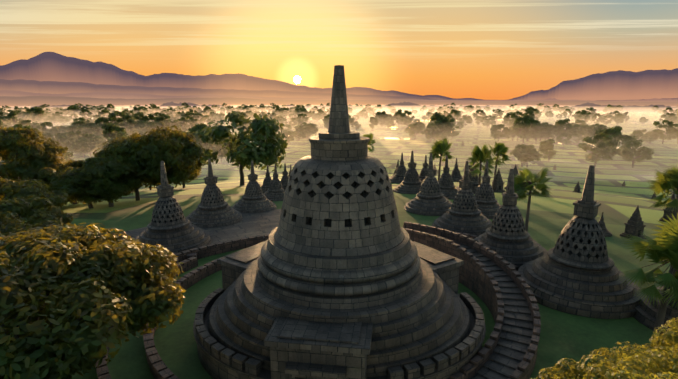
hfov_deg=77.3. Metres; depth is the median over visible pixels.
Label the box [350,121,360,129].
plain tree
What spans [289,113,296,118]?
plain tree
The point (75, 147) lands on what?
plain tree
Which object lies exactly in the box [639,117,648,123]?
plain tree
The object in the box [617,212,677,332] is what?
fan palm
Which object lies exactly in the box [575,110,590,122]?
plain tree
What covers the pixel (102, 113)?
plain tree
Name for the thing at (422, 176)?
stupa
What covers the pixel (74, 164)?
plain tree
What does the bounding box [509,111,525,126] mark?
plain tree
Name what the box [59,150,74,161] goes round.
plain tree
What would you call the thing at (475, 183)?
stupa
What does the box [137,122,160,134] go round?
plain tree
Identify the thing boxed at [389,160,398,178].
stupa
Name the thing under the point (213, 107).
plain tree
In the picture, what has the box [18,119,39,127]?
plain tree
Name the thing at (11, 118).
plain tree
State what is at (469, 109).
plain tree
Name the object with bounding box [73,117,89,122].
plain tree
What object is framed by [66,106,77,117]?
plain tree
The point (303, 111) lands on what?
plain tree
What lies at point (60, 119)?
plain tree
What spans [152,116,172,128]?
plain tree
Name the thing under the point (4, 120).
plain tree
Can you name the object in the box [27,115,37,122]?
plain tree
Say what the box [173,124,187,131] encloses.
plain tree
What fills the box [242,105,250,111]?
plain tree
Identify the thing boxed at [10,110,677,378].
ground
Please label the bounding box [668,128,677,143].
plain tree
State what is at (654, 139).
plain tree
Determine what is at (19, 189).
broad tree
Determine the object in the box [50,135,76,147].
plain tree
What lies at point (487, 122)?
plain tree
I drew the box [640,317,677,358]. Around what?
fine tree
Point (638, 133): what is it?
plain tree
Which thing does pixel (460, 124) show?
plain tree
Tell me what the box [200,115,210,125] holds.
plain tree
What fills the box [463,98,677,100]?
treeline
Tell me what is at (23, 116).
plain tree
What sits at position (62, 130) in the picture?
plain tree
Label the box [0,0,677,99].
sky
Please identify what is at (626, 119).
plain tree
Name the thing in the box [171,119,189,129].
plain tree
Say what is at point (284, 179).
stupa
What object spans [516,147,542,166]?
plain tree
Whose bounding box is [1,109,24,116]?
plain tree
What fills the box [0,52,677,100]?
mountains
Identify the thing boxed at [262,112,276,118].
plain tree
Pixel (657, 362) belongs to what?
fine tree
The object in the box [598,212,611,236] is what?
tiny stupa
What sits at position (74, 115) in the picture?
plain tree
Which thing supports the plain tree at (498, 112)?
on the ground
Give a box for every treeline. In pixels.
[8,102,677,112]
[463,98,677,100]
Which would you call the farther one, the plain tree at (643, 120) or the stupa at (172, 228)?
the plain tree at (643, 120)
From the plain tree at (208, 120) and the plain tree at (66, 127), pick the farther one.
the plain tree at (208, 120)
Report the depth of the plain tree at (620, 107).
1644.02 m
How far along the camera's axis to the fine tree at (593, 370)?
16.47 m
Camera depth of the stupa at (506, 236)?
53.60 m
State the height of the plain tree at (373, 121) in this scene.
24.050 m
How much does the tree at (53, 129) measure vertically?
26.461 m
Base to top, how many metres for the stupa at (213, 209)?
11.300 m
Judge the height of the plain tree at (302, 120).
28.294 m
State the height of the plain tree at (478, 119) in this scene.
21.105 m
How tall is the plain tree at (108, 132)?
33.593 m
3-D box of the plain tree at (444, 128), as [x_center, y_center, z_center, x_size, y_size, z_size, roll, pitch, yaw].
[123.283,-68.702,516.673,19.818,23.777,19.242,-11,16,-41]
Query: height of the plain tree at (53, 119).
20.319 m
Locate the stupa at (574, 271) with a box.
[518,165,641,318]
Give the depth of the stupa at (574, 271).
43.02 m
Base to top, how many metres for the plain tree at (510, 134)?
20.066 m
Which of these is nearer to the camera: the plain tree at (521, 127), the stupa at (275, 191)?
the stupa at (275, 191)
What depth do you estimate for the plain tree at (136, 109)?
1111.30 m
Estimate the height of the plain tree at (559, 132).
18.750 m
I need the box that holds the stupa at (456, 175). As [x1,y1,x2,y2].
[451,158,462,181]
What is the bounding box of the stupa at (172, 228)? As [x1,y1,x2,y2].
[135,161,210,254]
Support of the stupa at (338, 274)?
on the ground
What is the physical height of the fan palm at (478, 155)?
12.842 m
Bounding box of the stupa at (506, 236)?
[474,169,546,268]
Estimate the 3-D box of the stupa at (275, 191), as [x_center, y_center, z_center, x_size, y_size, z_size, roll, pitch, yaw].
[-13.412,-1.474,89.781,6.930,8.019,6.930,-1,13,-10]
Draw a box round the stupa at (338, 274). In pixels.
[193,65,485,378]
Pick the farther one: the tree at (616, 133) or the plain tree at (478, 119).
the plain tree at (478, 119)
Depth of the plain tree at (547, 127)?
508.53 m
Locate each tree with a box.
[0,117,9,126]
[0,126,67,196]
[0,179,68,217]
[0,195,72,227]
[0,218,65,236]
[0,223,185,378]
[0,237,54,332]
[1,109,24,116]
[6,112,22,126]
[10,124,31,130]
[18,114,30,118]
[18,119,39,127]
[22,163,74,206]
[24,106,46,118]
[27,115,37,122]
[32,107,43,121]
[36,122,61,136]
[40,132,55,141]
[44,116,57,121]
[48,168,119,208]
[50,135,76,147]
[52,112,62,123]
[54,132,72,145]
[55,125,65,132]
[56,160,83,204]
[57,116,68,123]
[58,109,67,116]
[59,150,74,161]
[62,125,81,136]
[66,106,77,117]
[67,121,89,136]
[67,130,87,139]
[67,137,98,157]
[68,113,78,121]
[70,154,145,206]
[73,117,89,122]
[73,133,104,155]
[74,106,84,117]
[74,122,99,134]
[79,109,92,118]
[91,124,110,138]
[93,136,172,200]
[95,117,111,129]
[96,107,108,115]
[98,110,109,117]
[98,122,127,149]
[106,104,114,111]
[106,111,134,131]
[120,109,132,118]
[125,125,204,188]
[125,130,142,136]
[131,112,149,124]
[133,107,140,113]
[133,122,146,130]
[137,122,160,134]
[147,112,173,123]
[151,106,161,112]
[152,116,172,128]
[158,122,169,127]
[165,107,175,116]
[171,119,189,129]
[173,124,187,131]
[175,112,183,118]
[180,112,200,127]
[181,116,197,131]
[182,159,203,187]
[187,123,207,144]
[191,128,214,149]
[195,111,287,185]
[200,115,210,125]
[202,107,214,114]
[206,112,217,119]
[211,105,219,110]
[211,114,222,120]
[212,144,227,163]
[219,144,234,163]
[231,123,249,132]
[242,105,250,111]
[244,111,253,118]
[255,105,266,110]
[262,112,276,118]
[272,106,282,112]
[275,116,287,125]
[281,107,290,116]
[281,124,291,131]
[281,131,293,142]
[288,118,296,125]
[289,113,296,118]
[290,127,308,140]
[294,122,318,138]
[295,107,307,118]
[296,113,308,124]
[307,111,317,117]
[312,114,322,121]
[318,111,326,118]
[322,114,329,124]
[348,114,354,123]
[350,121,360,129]
[369,117,377,128]
[374,111,390,125]
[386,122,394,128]
[393,112,403,123]
[398,110,414,126]
[404,123,423,139]
[424,124,440,141]
[425,112,433,121]
[428,112,447,140]
[430,115,454,135]
[434,123,447,140]
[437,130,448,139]
[446,109,459,121]
[447,114,455,127]
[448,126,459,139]
[455,121,463,129]
[458,115,472,124]
[467,105,473,111]
[472,109,485,117]
[475,116,483,124]
[481,115,495,127]
[490,124,508,140]
[492,109,503,119]
[501,126,519,140]
[503,112,513,125]
[508,126,519,140]
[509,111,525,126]
[510,144,536,166]
[512,115,530,142]
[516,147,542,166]
[517,126,543,140]
[524,106,538,116]
[525,110,534,117]
[528,117,539,132]
[531,123,549,140]
[531,354,677,378]
[537,123,552,140]
[538,139,556,161]
[542,124,559,138]
[544,111,553,118]
[549,128,565,138]
[552,104,559,112]
[552,118,578,138]
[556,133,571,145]
[562,109,572,117]
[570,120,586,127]
[571,130,588,142]
[574,123,586,131]
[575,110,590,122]
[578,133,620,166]
[582,341,677,378]
[583,124,596,137]
[585,124,607,135]
[586,107,595,114]
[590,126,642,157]
[592,113,602,123]
[600,116,612,125]
[606,110,620,122]
[611,114,624,123]
[616,105,622,110]
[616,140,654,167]
[623,112,628,122]
[630,129,653,141]
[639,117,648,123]
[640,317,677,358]
[642,131,657,143]
[651,120,677,143]
[659,112,677,121]
[662,107,672,116]
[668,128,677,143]
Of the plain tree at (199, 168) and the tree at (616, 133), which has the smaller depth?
the plain tree at (199, 168)
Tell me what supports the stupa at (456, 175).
on the ground
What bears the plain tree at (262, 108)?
on the ground
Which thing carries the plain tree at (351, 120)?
on the ground
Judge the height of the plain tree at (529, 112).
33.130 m
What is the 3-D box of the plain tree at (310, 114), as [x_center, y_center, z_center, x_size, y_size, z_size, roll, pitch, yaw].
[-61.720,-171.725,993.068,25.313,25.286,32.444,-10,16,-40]
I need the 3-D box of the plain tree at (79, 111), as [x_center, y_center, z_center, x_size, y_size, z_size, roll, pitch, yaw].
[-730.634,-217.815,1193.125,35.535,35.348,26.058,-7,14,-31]
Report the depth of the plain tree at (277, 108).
1092.73 m
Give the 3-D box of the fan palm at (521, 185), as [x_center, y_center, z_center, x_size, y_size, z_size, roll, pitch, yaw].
[28.232,2.099,62.983,6.617,11.413,6.853,0,12,1]
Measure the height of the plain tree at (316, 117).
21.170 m
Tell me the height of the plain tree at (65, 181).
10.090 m
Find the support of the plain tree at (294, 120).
on the ground
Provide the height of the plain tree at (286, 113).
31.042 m
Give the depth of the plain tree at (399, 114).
806.10 m
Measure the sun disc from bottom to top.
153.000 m
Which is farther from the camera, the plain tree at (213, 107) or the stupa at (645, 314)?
the plain tree at (213, 107)
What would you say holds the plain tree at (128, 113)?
on the ground
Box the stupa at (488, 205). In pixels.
[475,161,500,218]
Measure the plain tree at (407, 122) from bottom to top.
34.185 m
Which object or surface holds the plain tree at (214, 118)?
on the ground
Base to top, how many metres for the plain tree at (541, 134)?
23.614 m
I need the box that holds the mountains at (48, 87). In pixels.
[0,79,677,100]
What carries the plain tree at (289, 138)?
on the ground
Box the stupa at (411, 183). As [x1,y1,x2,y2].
[393,151,421,193]
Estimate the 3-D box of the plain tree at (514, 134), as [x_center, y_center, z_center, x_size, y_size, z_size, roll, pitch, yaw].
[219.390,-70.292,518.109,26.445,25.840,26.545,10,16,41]
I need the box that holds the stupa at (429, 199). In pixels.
[404,153,452,215]
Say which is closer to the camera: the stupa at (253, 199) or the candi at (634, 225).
the candi at (634, 225)
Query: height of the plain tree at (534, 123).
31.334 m
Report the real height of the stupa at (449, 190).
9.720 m
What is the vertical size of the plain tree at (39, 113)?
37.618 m
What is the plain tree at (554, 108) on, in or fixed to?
on the ground
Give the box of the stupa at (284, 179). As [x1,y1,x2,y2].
[280,163,288,189]
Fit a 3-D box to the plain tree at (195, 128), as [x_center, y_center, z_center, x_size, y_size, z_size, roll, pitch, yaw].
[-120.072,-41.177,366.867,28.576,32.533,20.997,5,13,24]
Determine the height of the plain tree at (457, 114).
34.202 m
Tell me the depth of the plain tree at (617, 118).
830.98 m
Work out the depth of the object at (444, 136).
508.46 m
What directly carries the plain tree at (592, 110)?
on the ground
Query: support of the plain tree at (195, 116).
on the ground
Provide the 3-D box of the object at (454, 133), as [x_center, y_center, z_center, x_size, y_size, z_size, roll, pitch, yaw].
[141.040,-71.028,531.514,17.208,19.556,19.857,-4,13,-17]
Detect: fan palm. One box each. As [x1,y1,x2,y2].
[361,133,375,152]
[428,138,454,181]
[467,142,496,185]
[486,141,511,188]
[514,166,553,231]
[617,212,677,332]
[645,166,677,220]
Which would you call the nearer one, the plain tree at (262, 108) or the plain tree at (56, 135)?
the plain tree at (56, 135)
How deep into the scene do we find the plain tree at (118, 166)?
85.35 m
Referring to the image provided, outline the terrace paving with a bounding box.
[106,209,280,243]
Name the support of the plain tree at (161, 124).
on the ground
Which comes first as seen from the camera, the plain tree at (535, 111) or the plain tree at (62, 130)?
the plain tree at (62, 130)
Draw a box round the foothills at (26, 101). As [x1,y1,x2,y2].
[0,96,677,109]
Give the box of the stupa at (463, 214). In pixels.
[432,161,491,235]
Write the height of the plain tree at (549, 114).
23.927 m
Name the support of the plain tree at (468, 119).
on the ground
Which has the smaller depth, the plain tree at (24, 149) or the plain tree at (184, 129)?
the plain tree at (24, 149)
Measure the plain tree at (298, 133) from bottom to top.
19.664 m
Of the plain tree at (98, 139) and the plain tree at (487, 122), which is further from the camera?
the plain tree at (487, 122)
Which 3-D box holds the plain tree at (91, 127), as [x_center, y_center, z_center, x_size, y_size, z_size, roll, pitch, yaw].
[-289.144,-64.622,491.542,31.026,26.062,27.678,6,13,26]
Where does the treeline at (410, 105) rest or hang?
on the ground
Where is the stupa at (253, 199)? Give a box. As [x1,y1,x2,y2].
[233,161,276,212]
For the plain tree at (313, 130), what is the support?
on the ground
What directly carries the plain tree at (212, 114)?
on the ground
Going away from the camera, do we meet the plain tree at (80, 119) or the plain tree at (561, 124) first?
the plain tree at (561, 124)
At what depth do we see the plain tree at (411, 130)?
536.37 m
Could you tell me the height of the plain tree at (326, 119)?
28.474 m
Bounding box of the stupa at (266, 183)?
[261,165,271,193]
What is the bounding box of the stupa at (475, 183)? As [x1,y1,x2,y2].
[456,162,478,193]
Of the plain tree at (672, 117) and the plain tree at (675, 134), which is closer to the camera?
the plain tree at (675, 134)
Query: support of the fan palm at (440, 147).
on the ground
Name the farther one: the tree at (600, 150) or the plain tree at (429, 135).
the plain tree at (429, 135)
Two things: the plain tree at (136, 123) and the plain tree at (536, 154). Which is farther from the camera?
the plain tree at (136, 123)
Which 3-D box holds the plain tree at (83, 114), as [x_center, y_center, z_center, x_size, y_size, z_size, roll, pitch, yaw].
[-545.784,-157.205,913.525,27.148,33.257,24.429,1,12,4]
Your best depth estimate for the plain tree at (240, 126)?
582.53 m
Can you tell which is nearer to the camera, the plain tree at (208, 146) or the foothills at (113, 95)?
the plain tree at (208, 146)
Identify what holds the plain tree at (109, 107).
on the ground
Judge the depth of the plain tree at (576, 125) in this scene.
513.44 m
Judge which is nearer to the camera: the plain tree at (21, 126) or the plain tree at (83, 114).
the plain tree at (21, 126)
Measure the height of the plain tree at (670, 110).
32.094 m
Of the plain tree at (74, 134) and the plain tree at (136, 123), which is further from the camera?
the plain tree at (136, 123)
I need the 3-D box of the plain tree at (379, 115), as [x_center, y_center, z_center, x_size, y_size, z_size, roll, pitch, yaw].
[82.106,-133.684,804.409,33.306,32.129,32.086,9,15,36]
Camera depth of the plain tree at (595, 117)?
836.05 m
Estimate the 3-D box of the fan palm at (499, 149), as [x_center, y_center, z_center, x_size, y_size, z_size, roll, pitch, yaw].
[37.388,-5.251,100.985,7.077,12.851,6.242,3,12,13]
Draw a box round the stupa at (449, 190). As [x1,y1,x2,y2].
[439,155,458,199]
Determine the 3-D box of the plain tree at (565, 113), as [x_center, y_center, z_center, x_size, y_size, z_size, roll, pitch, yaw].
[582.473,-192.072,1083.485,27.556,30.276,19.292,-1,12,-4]
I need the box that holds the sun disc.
[294,76,300,83]
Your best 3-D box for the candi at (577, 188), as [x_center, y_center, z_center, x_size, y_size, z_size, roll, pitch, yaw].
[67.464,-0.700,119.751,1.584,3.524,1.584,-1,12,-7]
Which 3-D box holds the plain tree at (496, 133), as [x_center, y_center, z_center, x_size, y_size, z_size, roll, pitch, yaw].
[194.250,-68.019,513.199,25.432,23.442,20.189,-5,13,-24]
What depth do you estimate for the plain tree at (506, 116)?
706.69 m
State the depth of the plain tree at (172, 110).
1109.04 m
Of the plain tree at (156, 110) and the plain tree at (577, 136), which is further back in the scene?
the plain tree at (156, 110)
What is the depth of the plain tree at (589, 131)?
513.52 m
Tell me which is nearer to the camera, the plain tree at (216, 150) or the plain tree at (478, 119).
the plain tree at (216, 150)
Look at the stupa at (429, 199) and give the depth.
77.35 m
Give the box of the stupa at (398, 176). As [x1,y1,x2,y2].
[390,153,406,183]
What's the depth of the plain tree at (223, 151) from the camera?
325.70 m
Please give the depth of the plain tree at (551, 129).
506.16 m
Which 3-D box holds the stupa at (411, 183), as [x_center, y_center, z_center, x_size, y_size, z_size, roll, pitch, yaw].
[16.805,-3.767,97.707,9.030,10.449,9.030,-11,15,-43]
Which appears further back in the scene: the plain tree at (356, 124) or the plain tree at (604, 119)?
the plain tree at (604, 119)
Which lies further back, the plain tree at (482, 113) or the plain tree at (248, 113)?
the plain tree at (248, 113)
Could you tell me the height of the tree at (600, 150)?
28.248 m
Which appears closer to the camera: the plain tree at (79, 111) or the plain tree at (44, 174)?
the plain tree at (44, 174)
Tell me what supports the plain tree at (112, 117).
on the ground
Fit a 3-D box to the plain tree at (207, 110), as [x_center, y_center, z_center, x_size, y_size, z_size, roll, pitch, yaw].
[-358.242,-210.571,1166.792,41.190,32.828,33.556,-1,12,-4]
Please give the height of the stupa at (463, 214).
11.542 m
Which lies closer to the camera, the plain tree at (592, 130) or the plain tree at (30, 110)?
the plain tree at (592, 130)
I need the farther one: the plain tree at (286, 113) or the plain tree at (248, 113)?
the plain tree at (286, 113)
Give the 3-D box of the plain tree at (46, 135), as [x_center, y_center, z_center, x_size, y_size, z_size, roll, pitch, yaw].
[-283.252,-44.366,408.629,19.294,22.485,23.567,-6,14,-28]
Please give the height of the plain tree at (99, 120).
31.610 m
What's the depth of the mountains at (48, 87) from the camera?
3126.98 m
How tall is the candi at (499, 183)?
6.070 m
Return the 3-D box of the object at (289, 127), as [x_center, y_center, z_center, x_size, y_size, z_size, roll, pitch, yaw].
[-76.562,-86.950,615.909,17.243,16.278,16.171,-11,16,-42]
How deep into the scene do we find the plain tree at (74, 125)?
497.95 m
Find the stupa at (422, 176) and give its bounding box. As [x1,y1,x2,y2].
[419,155,427,181]
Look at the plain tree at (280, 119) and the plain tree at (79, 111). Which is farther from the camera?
the plain tree at (79, 111)
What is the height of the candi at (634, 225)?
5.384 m
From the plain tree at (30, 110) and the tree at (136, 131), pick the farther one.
the plain tree at (30, 110)
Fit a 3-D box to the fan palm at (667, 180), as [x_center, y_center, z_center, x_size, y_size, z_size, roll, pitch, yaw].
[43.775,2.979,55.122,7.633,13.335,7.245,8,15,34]
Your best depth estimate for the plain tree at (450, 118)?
654.28 m
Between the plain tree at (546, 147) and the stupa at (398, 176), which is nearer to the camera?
the stupa at (398, 176)
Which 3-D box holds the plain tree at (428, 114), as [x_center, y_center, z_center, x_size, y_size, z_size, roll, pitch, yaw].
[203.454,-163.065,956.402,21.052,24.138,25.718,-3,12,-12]
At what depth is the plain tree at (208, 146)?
347.04 m
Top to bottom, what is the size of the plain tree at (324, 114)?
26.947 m
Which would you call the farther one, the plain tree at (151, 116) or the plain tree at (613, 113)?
the plain tree at (613, 113)
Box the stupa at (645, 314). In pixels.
[633,285,677,333]
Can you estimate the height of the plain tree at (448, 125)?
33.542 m
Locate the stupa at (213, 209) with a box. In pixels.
[186,159,242,227]
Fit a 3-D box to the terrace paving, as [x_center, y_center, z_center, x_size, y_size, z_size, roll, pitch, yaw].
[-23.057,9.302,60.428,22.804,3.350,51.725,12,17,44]
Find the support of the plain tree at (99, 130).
on the ground
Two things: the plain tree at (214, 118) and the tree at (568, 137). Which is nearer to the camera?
the tree at (568, 137)
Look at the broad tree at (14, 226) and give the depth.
45.73 m
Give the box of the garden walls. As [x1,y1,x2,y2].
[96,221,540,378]
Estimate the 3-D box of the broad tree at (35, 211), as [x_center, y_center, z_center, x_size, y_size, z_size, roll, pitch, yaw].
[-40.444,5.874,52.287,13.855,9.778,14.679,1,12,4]
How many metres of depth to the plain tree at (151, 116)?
581.42 m
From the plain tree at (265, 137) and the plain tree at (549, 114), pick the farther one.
the plain tree at (549, 114)
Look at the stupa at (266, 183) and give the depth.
99.04 m
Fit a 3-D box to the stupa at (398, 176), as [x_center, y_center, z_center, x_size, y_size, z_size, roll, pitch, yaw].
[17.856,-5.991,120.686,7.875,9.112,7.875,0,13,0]
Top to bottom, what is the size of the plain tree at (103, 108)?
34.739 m
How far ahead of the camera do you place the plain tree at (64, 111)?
1148.16 m
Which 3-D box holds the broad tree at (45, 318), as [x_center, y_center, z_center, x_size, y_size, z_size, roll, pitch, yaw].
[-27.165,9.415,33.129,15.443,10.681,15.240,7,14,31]
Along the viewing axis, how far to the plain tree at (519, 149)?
322.14 m
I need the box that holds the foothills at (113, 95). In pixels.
[0,90,677,101]
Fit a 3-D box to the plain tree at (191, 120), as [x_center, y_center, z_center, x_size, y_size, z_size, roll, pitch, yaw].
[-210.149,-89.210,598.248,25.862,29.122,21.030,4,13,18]
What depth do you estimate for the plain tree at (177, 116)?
870.26 m
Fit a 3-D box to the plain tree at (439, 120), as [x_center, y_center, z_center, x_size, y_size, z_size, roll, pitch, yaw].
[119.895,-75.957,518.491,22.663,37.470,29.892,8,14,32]
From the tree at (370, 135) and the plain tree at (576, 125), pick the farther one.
the plain tree at (576, 125)
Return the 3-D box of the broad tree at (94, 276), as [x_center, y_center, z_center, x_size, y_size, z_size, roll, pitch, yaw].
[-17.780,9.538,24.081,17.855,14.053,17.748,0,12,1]
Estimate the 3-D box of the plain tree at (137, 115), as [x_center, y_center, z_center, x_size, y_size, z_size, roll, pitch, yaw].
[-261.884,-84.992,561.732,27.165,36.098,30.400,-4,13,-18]
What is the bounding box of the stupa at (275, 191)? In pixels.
[264,164,284,200]
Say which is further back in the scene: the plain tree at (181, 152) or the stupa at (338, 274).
the plain tree at (181, 152)
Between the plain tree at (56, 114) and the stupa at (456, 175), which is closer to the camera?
the stupa at (456, 175)
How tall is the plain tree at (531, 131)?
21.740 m
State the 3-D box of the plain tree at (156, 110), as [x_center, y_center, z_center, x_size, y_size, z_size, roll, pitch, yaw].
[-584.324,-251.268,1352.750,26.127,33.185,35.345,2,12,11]
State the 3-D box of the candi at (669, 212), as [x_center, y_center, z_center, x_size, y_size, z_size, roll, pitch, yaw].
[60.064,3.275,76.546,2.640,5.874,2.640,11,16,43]
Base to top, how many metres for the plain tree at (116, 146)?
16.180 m
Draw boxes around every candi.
[491,169,505,192]
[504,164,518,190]
[573,181,581,192]
[620,205,645,239]
[659,193,675,221]
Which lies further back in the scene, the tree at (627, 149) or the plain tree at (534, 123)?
the plain tree at (534, 123)
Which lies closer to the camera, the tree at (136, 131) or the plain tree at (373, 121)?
the tree at (136, 131)

